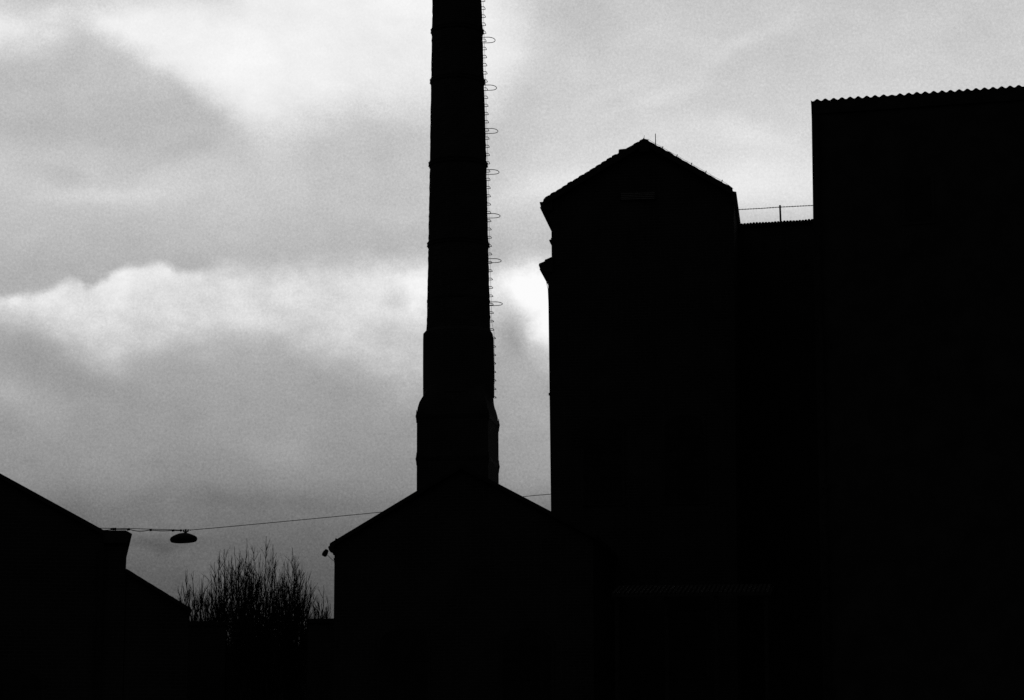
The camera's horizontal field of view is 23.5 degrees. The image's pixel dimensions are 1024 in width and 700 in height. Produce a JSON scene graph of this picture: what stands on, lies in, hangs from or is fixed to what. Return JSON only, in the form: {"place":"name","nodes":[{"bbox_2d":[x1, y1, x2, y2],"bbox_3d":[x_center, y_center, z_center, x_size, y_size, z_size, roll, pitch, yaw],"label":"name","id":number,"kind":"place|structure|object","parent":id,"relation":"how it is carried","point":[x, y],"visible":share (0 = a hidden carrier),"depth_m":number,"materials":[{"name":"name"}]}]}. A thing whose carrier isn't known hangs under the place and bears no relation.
{"place":"outdoors","nodes":[
{"label":"outdoors","id":0,"kind":"place"},
{"bbox_2d":[226,659,306,699],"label":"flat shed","id":1,"kind":"structure","parent":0,"point":[266,683],"depth_m":81.28,"materials":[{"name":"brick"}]},
{"bbox_2d":[306,618,333,699],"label":"flat shed","id":2,"kind":"structure","parent":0,"point":[320,641],"depth_m":65.55,"materials":[{"name":"brick"}]},
{"bbox_2d":[328,464,616,699],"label":"boiler house","id":3,"kind":"structure","parent":0,"point":[461,582],"depth_m":55.47,"materials":[{"name":"brick"}]},
{"bbox_2d":[322,549,333,560],"bbox_3d":[-4.176,4.702,56.063,0.335,0.320,0.128,3,-10,-16],"label":"floodlight","id":4,"kind":"object","parent":3,"relation":"attached to","point":[325,552],"visible":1,"depth_m":56.00,"materials":[{"name":"metal"}]},
{"bbox_2d":[377,628,430,699],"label":"window","id":5,"kind":"structure","parent":3,"relation":"in","point":[403,654],"depth_m":55.35,"materials":[{"name":"black glass"}]},
{"bbox_2d":[500,627,553,699],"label":"window","id":6,"kind":"structure","parent":3,"relation":"in","point":[526,653],"depth_m":54.96,"materials":[{"name":"black glass"}]},
{"bbox_2d":[0,0,1023,642],"label":"sky","id":7,"kind":"structure","parent":0,"point":[214,214],"materials":[{"name":"grey"}]},
{"bbox_2d":[738,219,823,699],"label":"link building","id":8,"kind":"structure","parent":0,"point":[779,507],"depth_m":62.68,"materials":[{"name":"brick"}]},
{"bbox_2d":[739,205,812,220],"bbox_3d":[6.865,-3.492,63.985,2.257,0.554,0.058,-3,-10,15],"label":"roof railing","id":9,"kind":"object","parent":8,"relation":"on","point":[780,207],"visible":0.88,"depth_m":63.97,"materials":[{"name":"metal"}]},
{"bbox_2d":[811,85,1023,699],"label":"corrugated shed","id":10,"kind":"structure","parent":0,"point":[918,218],"depth_m":52.00,"materials":[{"name":"metal"}]},
{"bbox_2d":[901,173,934,224],"bbox_3d":[8.706,-3.237,52.703,0.700,1.100,0.023,-3,-10,14],"label":"window","id":11,"kind":"structure","parent":10,"relation":"in","point":[917,190],"depth_m":52.70,"materials":[{"name":"black glass"}]},
{"label":"ground","id":12,"kind":"structure","parent":0,"visible":0},
{"bbox_2d":[0,473,131,699],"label":"workshop","id":13,"kind":"structure","parent":12,"relation":"on","point":[62,590],"depth_m":49.63,"materials":[{"name":"brick"}]},
{"bbox_2d":[0,668,44,699],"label":"window","id":14,"kind":"structure","parent":13,"relation":"in","point":[15,683],"depth_m":49.18,"materials":[{"name":"black glass"}]},
{"bbox_2d":[122,569,191,699],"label":"lean to","id":15,"kind":"object","parent":12,"relation":"on","point":[155,656],"visible":0.89,"depth_m":49.84,"materials":[{"name":"brick"}]},
{"bbox_2d":[175,569,215,620],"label":"bare tree","id":16,"kind":"object","parent":12,"relation":"on","point":[194,615],"visible":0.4,"depth_m":69.13,"materials":[{"name":"black plant"}]},
{"bbox_2d":[187,621,226,699],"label":"flat shed","id":17,"kind":"structure","parent":12,"relation":"on","point":[206,662],"depth_m":66.61,"materials":[{"name":"brick"}]},
{"bbox_2d":[198,549,243,699],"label":"bare tree","id":18,"kind":"object","parent":12,"relation":"on","point":[220,614],"visible":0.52,"depth_m":70.10,"materials":[{"name":"black plant"}]},
{"bbox_2d":[212,546,262,699],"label":"bare tree","id":19,"kind":"object","parent":12,"relation":"on","point":[242,679],"visible":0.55,"depth_m":71.55,"materials":[{"name":"black plant"}]},
{"bbox_2d":[215,540,298,699],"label":"bare tree","id":20,"kind":"object","parent":12,"relation":"on","point":[259,660],"visible":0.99,"depth_m":68.59,"materials":[{"name":"black plant"}]},
{"bbox_2d":[225,610,306,699],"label":"bare hedge","id":21,"kind":"object","parent":12,"relation":"on","point":[270,689],"visible":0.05,"depth_m":73.14,"materials":[{"name":"plant"}]},
{"bbox_2d":[262,548,331,699],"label":"bare tree","id":22,"kind":"object","parent":12,"relation":"on","point":[291,653],"visible":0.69,"depth_m":70.49,"materials":[{"name":"black plant"}]},
{"bbox_2d":[311,585,332,618],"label":"bare tree","id":23,"kind":"object","parent":12,"relation":"on","point":[322,614],"visible":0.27,"depth_m":72.20,"materials":[{"name":"black plant"}]},
{"bbox_2d":[416,0,502,489],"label":"factory chimney","id":24,"kind":"object","parent":12,"relation":"on","point":[457,421],"visible":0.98,"depth_m":75.88,"materials":[{"name":"brick"}]},
{"bbox_2d":[539,134,741,699],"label":"gabled tower","id":25,"kind":"structure","parent":12,"relation":"on","point":[639,269],"depth_m":60.46,"materials":[{"name":"brick"}]},
{"bbox_2d":[101,494,549,531],"bbox_3d":[-4.269,4.543,63.659,14.035,2.464,0.093,4,-11,-20],"label":"span wire","id":26,"kind":"object","parent":25,"relation":"attached to","point":[172,530],"visible":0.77,"depth_m":62.22,"materials":[{"name":"metal"}]},
{"bbox_2d":[170,529,196,542],"bbox_3d":[-8.295,4.697,62.092,0.691,0.352,0.692,0,-10,0],"label":"hanging lamp","id":27,"kind":"object","parent":26,"relation":"hanging from","point":[185,537],"visible":1,"depth_m":61.85,"materials":[{"name":"metal"}]},
{"bbox_2d":[581,415,624,505],"bbox_3d":[2.223,2.702,60.262,1.070,2.228,0.048,-1,-10,7],"label":"window","id":28,"kind":"structure","parent":25,"relation":"in","point":[602,436],"depth_m":60.24,"materials":[{"name":"black glass"}]},
{"bbox_2d":[614,588,625,678],"bbox_3d":[2.223,6.838,59.533,1.070,2.228,0.048,-1,-10,7],"label":"window","id":29,"kind":"structure","parent":25,"relation":"in","point":[622,599],"depth_m":59.45,"materials":[{"name":"black glass"}]},
{"bbox_2d":[662,414,706,504],"bbox_3d":[4.208,2.659,60.022,1.070,2.228,0.048,-1,-10,7],"label":"window","id":30,"kind":"structure","parent":25,"relation":"in","point":[683,435],"depth_m":60.01,"materials":[{"name":"black glass"}]},
{"bbox_2d":[664,585,708,677],"bbox_3d":[4.208,6.796,59.293,1.070,2.228,0.048,-1,-10,7],"label":"window","id":31,"kind":"structure","parent":25,"relation":"in","point":[688,615],"depth_m":59.25,"materials":[{"name":"black glass"}]}
]}

